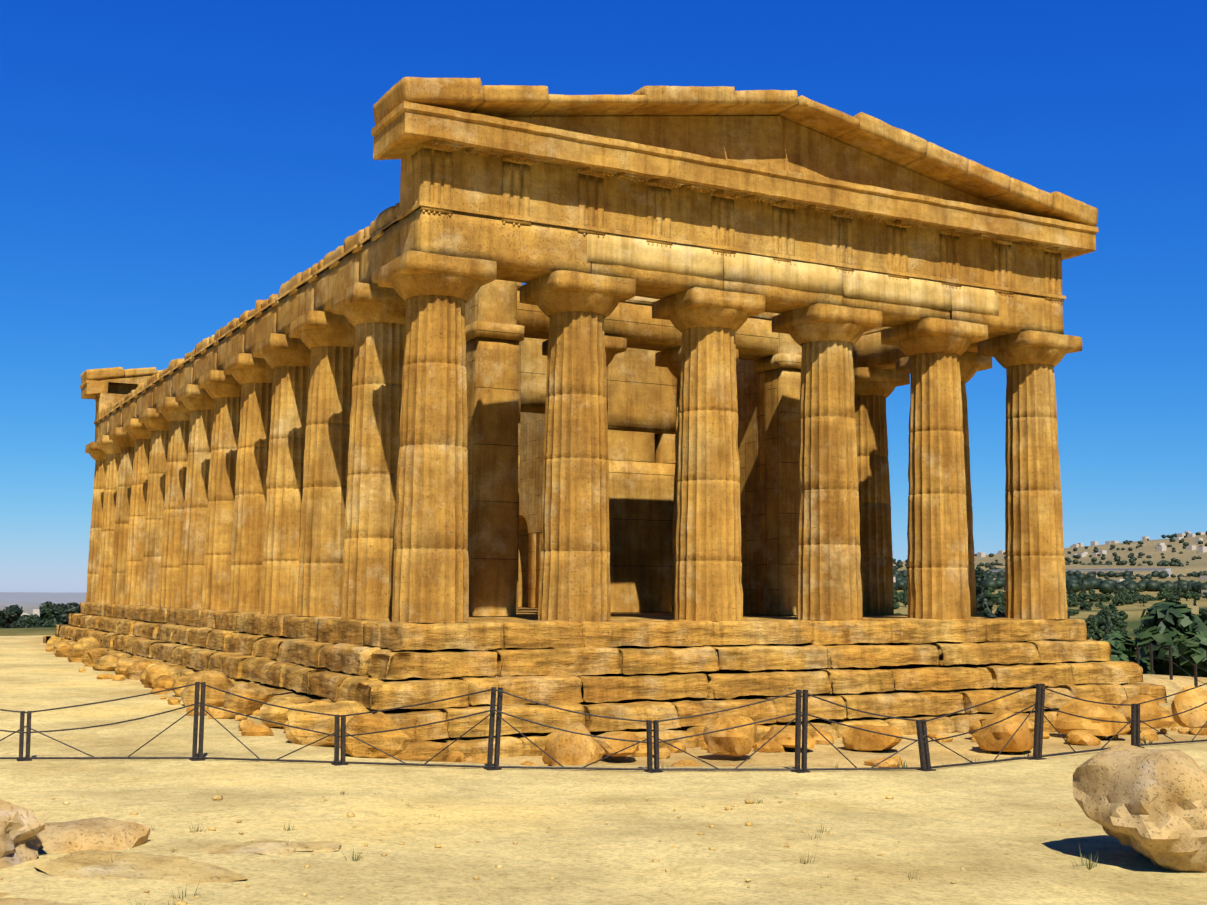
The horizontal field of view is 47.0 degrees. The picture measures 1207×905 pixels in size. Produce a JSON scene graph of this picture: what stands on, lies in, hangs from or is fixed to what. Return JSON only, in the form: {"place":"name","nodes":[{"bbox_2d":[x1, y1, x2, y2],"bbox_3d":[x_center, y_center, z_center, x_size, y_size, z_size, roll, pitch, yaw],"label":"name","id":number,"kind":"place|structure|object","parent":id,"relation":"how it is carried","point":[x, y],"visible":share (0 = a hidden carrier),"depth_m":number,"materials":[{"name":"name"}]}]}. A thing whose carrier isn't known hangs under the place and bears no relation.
{"place":"outdoors","nodes":[
{"label":"outdoors","id":0,"kind":"place"},
{"bbox_2d":[0,534,1206,904],"bbox_3d":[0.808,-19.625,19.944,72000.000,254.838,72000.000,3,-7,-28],"label":"ground","id":1,"kind":"structure","parent":0,"point":[932,826],"depth_m":13.83,"materials":[{"name":"beige sand"}]},
{"bbox_2d":[0,604,22,627],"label":"tree","id":2,"kind":"object","parent":1,"relation":"on","point":[11,613],"visible":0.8,"depth_m":173.27,"materials":[{"name":"green plant"}]},
{"bbox_2d":[9,621,30,627],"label":"tree","id":3,"kind":"object","parent":1,"relation":"on","point":[17,624],"visible":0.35,"depth_m":236.28,"materials":[{"name":"green plant"}]},
{"bbox_2d":[18,615,38,627],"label":"tree","id":4,"kind":"object","parent":1,"relation":"on","point":[30,620],"visible":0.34,"depth_m":246.76,"materials":[{"name":"green plant"}]},
{"bbox_2d":[23,614,38,624],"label":"tree","id":5,"kind":"object","parent":1,"relation":"on","point":[35,616],"visible":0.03,"depth_m":289.95,"materials":[{"name":"green plant"}]},
{"bbox_2d":[38,601,74,627],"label":"tree","id":6,"kind":"object","parent":1,"relation":"on","point":[48,618],"visible":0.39,"depth_m":203.87,"materials":[{"name":"green plant"}]},
{"bbox_2d":[52,602,79,624],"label":"tree","id":7,"kind":"object","parent":1,"relation":"on","point":[62,611],"visible":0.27,"depth_m":184.59,"materials":[{"name":"green plant"}]},
{"bbox_2d":[46,636,411,757],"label":"boulders","id":8,"kind":"object","parent":1,"relation":"on","point":[95,655],"visible":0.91,"depth_m":25.80,"materials":[{"name":"stone"}]},
{"bbox_2d":[0,787,1084,904],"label":"stones","id":9,"kind":"object","parent":1,"relation":"on","point":[85,864],"visible":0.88,"depth_m":10.30,"materials":[{"name":"beige stone"}]},
{"bbox_2d":[0,744,1206,871],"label":"rocks","id":10,"kind":"object","parent":1,"relation":"on","point":[1151,804],"visible":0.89,"depth_m":11.04,"materials":[{"name":"beige stone"}]},
{"bbox_2d":[0,644,1206,772],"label":"fence","id":11,"kind":"object","parent":1,"relation":"on","point":[1135,721],"visible":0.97,"depth_m":18.54,"materials":[{"name":"metal"}]},
{"bbox_2d":[1,531,1206,616],"bbox_3d":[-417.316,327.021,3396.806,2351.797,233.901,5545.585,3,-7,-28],"label":"town","id":12,"kind":"object","parent":1,"relation":"on","point":[1180,536],"visible":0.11,"depth_m":2302.40,"materials":[{"name":"beige"}]},
{"bbox_2d":[43,602,1179,761],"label":"steps","id":13,"kind":"structure","parent":1,"relation":"on","point":[368,664],"depth_m":27.67,"materials":[{"name":"stone"}]},
{"bbox_2d":[86,251,1082,622],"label":"columns","id":14,"kind":"structure","parent":13,"relation":"on","point":[312,463],"depth_m":30.45,"materials":[{"name":"stone"}]},
{"bbox_2d":[80,367,162,441],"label":"pediment","id":15,"kind":"structure","parent":14,"relation":"on","point":[102,387],"depth_m":59.28,"materials":[{"name":"stone"}]},
{"bbox_2d":[97,202,986,436],"bbox_3d":[-5.496,-2.281,46.666,16.491,1.529,36.961,3,-7,-28],"label":"entablature","id":16,"kind":"object","parent":14,"relation":"on","point":[367,254],"visible":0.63,"depth_m":35.46,"materials":[{"name":"stone"}]},
{"bbox_2d":[371,77,1098,338],"bbox_3d":[3.728,-5.378,29.849,17.631,4.438,1.821,3,-7,-28],"label":"entablature","id":17,"kind":"object","parent":14,"relation":"on","point":[783,201],"visible":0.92,"depth_m":28.80,"materials":[{"name":"stone"}]},
{"bbox_2d":[465,279,801,615],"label":"cella","id":18,"kind":"structure","parent":13,"relation":"on","point":[507,333],"depth_m":36.08,"materials":[{"name":"stone"}]},
{"bbox_2d":[100,732,1153,904],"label":"grass","id":19,"kind":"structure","parent":1,"relation":"on","point":[836,765],"depth_m":11.26,"materials":[{"name":"plant"}]},
{"bbox_2d":[79,668,1206,766],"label":"rocks","id":20,"kind":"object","parent":1,"relation":"on","point":[563,748],"depth_m":24.71,"materials":[{"name":"beige stone"}]},
{"bbox_2d":[893,594,901,602],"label":"tree","id":21,"kind":"object","parent":1,"relation":"on","point":[898,597],"visible":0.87,"depth_m":632.95,"materials":[{"name":"green plant"}]},
{"bbox_2d":[902,582,907,606],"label":"tree","id":22,"kind":"object","parent":1,"relation":"on","point":[904,599],"visible":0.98,"depth_m":594.59,"materials":[{"name":"green plant"}]},
{"bbox_2d":[975,569,996,616],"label":"tree","id":23,"kind":"object","parent":1,"relation":"on","point":[984,608],"visible":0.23,"depth_m":76.31,"materials":[{"name":"green plant"}]},
{"bbox_2d":[986,590,992,602],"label":"tree","id":24,"kind":"object","parent":1,"relation":"on","point":[988,593],"visible":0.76,"depth_m":661.84,"materials":[{"name":"green plant"}]},
{"bbox_2d":[993,599,1001,606],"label":"tree","id":25,"kind":"object","parent":1,"relation":"on","point":[997,602],"visible":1,"depth_m":595.86,"materials":[{"name":"green plant"}]},
{"bbox_2d":[992,593,1003,601],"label":"tree","id":26,"kind":"object","parent":1,"relation":"on","point":[1000,596],"visible":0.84,"depth_m":623.39,"materials":[{"name":"green plant"}]},
{"bbox_2d":[994,604,1005,616],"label":"tree","id":27,"kind":"object","parent":1,"relation":"on","point":[1000,611],"visible":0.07,"depth_m":87.18,"materials":[{"name":"green plant"}]},
{"bbox_2d":[892,531,1206,593],"bbox_3d":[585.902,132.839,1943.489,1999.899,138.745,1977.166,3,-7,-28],"label":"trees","id":28,"kind":"object","parent":1,"relation":"on","point":[1092,581],"visible":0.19,"depth_m":1380.32,"materials":[{"name":"green plant"}]},
{"bbox_2d":[1067,599,1072,607],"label":"tree","id":29,"kind":"object","parent":1,"relation":"on","point":[1069,602],"visible":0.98,"depth_m":590.48,"materials":[{"name":"green plant"}]},
{"bbox_2d":[1069,584,1073,601],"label":"tree","id":30,"kind":"object","parent":1,"relation":"on","point":[1071,598],"visible":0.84,"depth_m":608.38,"materials":[{"name":"green plant"}]},
{"bbox_2d":[1067,609,1078,615],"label":"tree","id":31,"kind":"object","parent":1,"relation":"on","point":[1074,612],"visible":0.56,"depth_m":518.84,"materials":[{"name":"green plant"}]},
{"bbox_2d":[1068,601,1079,606],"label":"tree","id":32,"kind":"object","parent":1,"relation":"on","point":[1076,603],"visible":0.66,"depth_m":601.07,"materials":[{"name":"green plant"}]},
{"bbox_2d":[990,568,1171,576],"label":"viaduct","id":33,"kind":"object","parent":1,"relation":"on","point":[1131,570],"visible":0.37,"depth_m":1536.39,"materials":[{"name":"grey concrete"}]},
{"bbox_2d":[1078,592,1086,600],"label":"tree","id":34,"kind":"object","parent":1,"relation":"on","point":[1081,595],"visible":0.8,"depth_m":657.81,"materials":[{"name":"green plant"}]},
{"bbox_2d":[1079,600,1092,609],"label":"tree","id":35,"kind":"object","parent":1,"relation":"on","point":[1086,605],"visible":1,"depth_m":575.04,"materials":[{"name":"green plant"}]},
{"bbox_2d":[1085,632,1091,638],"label":"tree","id":36,"kind":"object","parent":1,"relation":"on","point":[1088,635],"visible":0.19,"depth_m":401.14,"materials":[{"name":"green plant"}]},
{"bbox_2d":[1085,592,1095,601],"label":"tree","id":37,"kind":"object","parent":1,"relation":"on","point":[1092,594],"visible":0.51,"depth_m":646.14,"materials":[{"name":"green plant"}]},
{"bbox_2d":[1088,595,1095,601],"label":"tree","id":38,"kind":"object","parent":1,"relation":"on","point":[1090,598],"visible":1,"depth_m":634.78,"materials":[{"name":"green plant"}]},
{"bbox_2d":[1087,624,1097,635],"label":"tree","id":39,"kind":"object","parent":1,"relation":"on","point":[1092,628],"visible":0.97,"depth_m":420.34,"materials":[{"name":"green plant"}]},
{"bbox_2d":[1085,615,1103,630],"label":"tree","id":40,"kind":"object","parent":1,"relation":"on","point":[1093,619],"visible":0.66,"depth_m":442.96,"materials":[{"name":"green plant"}]},
{"bbox_2d":[1092,629,1103,639],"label":"tree","id":41,"kind":"object","parent":1,"relation":"on","point":[1099,634],"visible":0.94,"depth_m":392.28,"materials":[{"name":"green plant"}]},
{"bbox_2d":[1104,614,1110,639],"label":"tree","id":42,"kind":"object","parent":1,"relation":"on","point":[1107,629],"visible":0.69,"depth_m":385.17,"materials":[{"name":"green plant"}]},
{"bbox_2d":[1102,593,1112,601],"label":"tree","id":43,"kind":"object","parent":1,"relation":"on","point":[1106,597],"visible":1,"depth_m":640.16,"materials":[{"name":"green plant"}]},
{"bbox_2d":[1097,609,1119,615],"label":"tree","id":44,"kind":"object","parent":1,"relation":"on","point":[1104,611],"visible":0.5,"depth_m":486.69,"materials":[{"name":"green plant"}]},
{"bbox_2d":[1100,603,1116,610],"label":"tree","id":45,"kind":"object","parent":1,"relation":"on","point":[1110,606],"visible":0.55,"depth_m":492.38,"materials":[{"name":"green plant"}]},
{"bbox_2d":[1100,615,1119,631],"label":"tree","id":46,"kind":"object","parent":1,"relation":"on","point":[1114,622],"visible":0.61,"depth_m":427.65,"materials":[{"name":"green plant"}]},
{"bbox_2d":[1102,613,1119,620],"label":"tree","id":47,"kind":"object","parent":1,"relation":"on","point":[1109,616],"visible":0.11,"depth_m":461.98,"materials":[{"name":"green plant"}]},
{"bbox_2d":[1111,597,1124,605],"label":"tree","id":48,"kind":"object","parent":1,"relation":"on","point":[1116,601],"visible":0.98,"depth_m":601.32,"materials":[{"name":"green plant"}]},
{"bbox_2d":[1110,627,1127,639],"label":"tree","id":49,"kind":"object","parent":1,"relation":"on","point":[1115,630],"visible":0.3,"depth_m":387.56,"materials":[{"name":"green plant"}]},
{"bbox_2d":[1102,633,1139,656],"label":"tree","id":50,"kind":"object","parent":1,"relation":"on","point":[1117,641],"visible":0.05,"depth_m":66.15,"materials":[{"name":"green plant"}]},
{"bbox_2d":[1115,611,1127,620],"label":"tree","id":51,"kind":"object","parent":1,"relation":"on","point":[1122,616],"visible":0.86,"depth_m":476.04,"materials":[{"name":"green plant"}]},
{"bbox_2d":[1119,621,1126,628],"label":"tree","id":52,"kind":"object","parent":1,"relation":"on","point":[1122,623],"visible":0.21,"depth_m":452.68,"materials":[{"name":"green plant"}]},
{"bbox_2d":[1121,591,1135,596],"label":"tree","id":53,"kind":"object","parent":1,"relation":"on","point":[1127,594],"visible":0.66,"depth_m":622.16,"materials":[{"name":"green plant"}]},
{"bbox_2d":[1124,600,1133,603],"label":"tree","id":54,"kind":"object","parent":1,"relation":"on","point":[1128,601],"visible":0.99,"depth_m":606.51,"materials":[{"name":"green plant"}]},
{"bbox_2d":[1121,596,1138,602],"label":"tree","id":55,"kind":"object","parent":1,"relation":"on","point":[1134,598],"visible":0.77,"depth_m":615.89,"materials":[{"name":"green plant"}]},
{"bbox_2d":[1110,649,1156,674],"bbox_3d":[21.774,10.585,62.983,8.247,3.470,7.674,4,-7,-35],"label":"tree","id":56,"kind":"object","parent":1,"relation":"on","point":[1121,655],"visible":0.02,"depth_m":60.97,"materials":[{"name":"green plant"}]},
{"bbox_2d":[1134,586,1142,593],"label":"tree","id":57,"kind":"object","parent":1,"relation":"on","point":[1138,589],"visible":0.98,"depth_m":777.24,"materials":[{"name":"green plant"}]},
{"bbox_2d":[1139,595,1148,605],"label":"tree","id":58,"kind":"object","parent":1,"relation":"on","point":[1145,599],"visible":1,"depth_m":593.95,"materials":[{"name":"green plant"}]},
{"bbox_2d":[1137,595,1153,600],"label":"tree","id":59,"kind":"object","parent":1,"relation":"on","point":[1150,598],"visible":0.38,"depth_m":636.31,"materials":[{"name":"green plant"}]},
{"bbox_2d":[1160,585,1168,591],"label":"tree","id":60,"kind":"object","parent":1,"relation":"on","point":[1164,587],"visible":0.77,"depth_m":776.72,"materials":[{"name":"green plant"}]},
{"bbox_2d":[1160,588,1170,599],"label":"tree","id":61,"kind":"object","parent":1,"relation":"on","point":[1164,593],"visible":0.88,"depth_m":628.65,"materials":[{"name":"green plant"}]},
{"bbox_2d":[1134,600,1206,677],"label":"tree","id":62,"kind":"object","parent":1,"relation":"on","point":[1176,627],"visible":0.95,"depth_m":58.80,"materials":[{"name":"green plant"}]},
{"bbox_2d":[1136,613,1206,674],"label":"tree","id":63,"kind":"object","parent":1,"relation":"on","point":[1199,617],"visible":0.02,"depth_m":64.59,"materials":[{"name":"green plant"}]},
{"bbox_2d":[1166,593,1180,601],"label":"tree","id":64,"kind":"object","parent":1,"relation":"on","point":[1173,597],"visible":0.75,"depth_m":597.24,"materials":[{"name":"green plant"}]},
{"bbox_2d":[1148,606,1198,614],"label":"farmhouse","id":65,"kind":"object","parent":1,"relation":"on","point":[1194,609],"visible":0.02,"depth_m":473.03,"materials":[{"name":"brown"}]},
{"bbox_2d":[1176,576,1181,595],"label":"tree","id":66,"kind":"object","parent":1,"relation":"on","point":[1178,591],"visible":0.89,"depth_m":685.66,"materials":[{"name":"green plant"}]},
{"bbox_2d":[1179,591,1192,600],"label":"tree","id":67,"kind":"object","parent":1,"relation":"on","point":[1187,595],"visible":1,"depth_m":620.18,"materials":[{"name":"green plant"}]},
{"bbox_2d":[1191,592,1201,599],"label":"tree","id":68,"kind":"object","parent":1,"relation":"on","point":[1196,596],"visible":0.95,"depth_m":641.00,"materials":[{"name":"green plant"}]},
{"bbox_2d":[1199,608,1206,618],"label":"tree","id":69,"kind":"object","parent":1,"relation":"on","point":[1203,611],"visible":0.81,"depth_m":487.13,"materials":[{"name":"green plant"}]},
{"bbox_2d":[0,0,1206,592],"label":"sky","id":70,"kind":"structure","parent":0,"point":[166,166],"materials":[{"name":"blue"}]}
]}

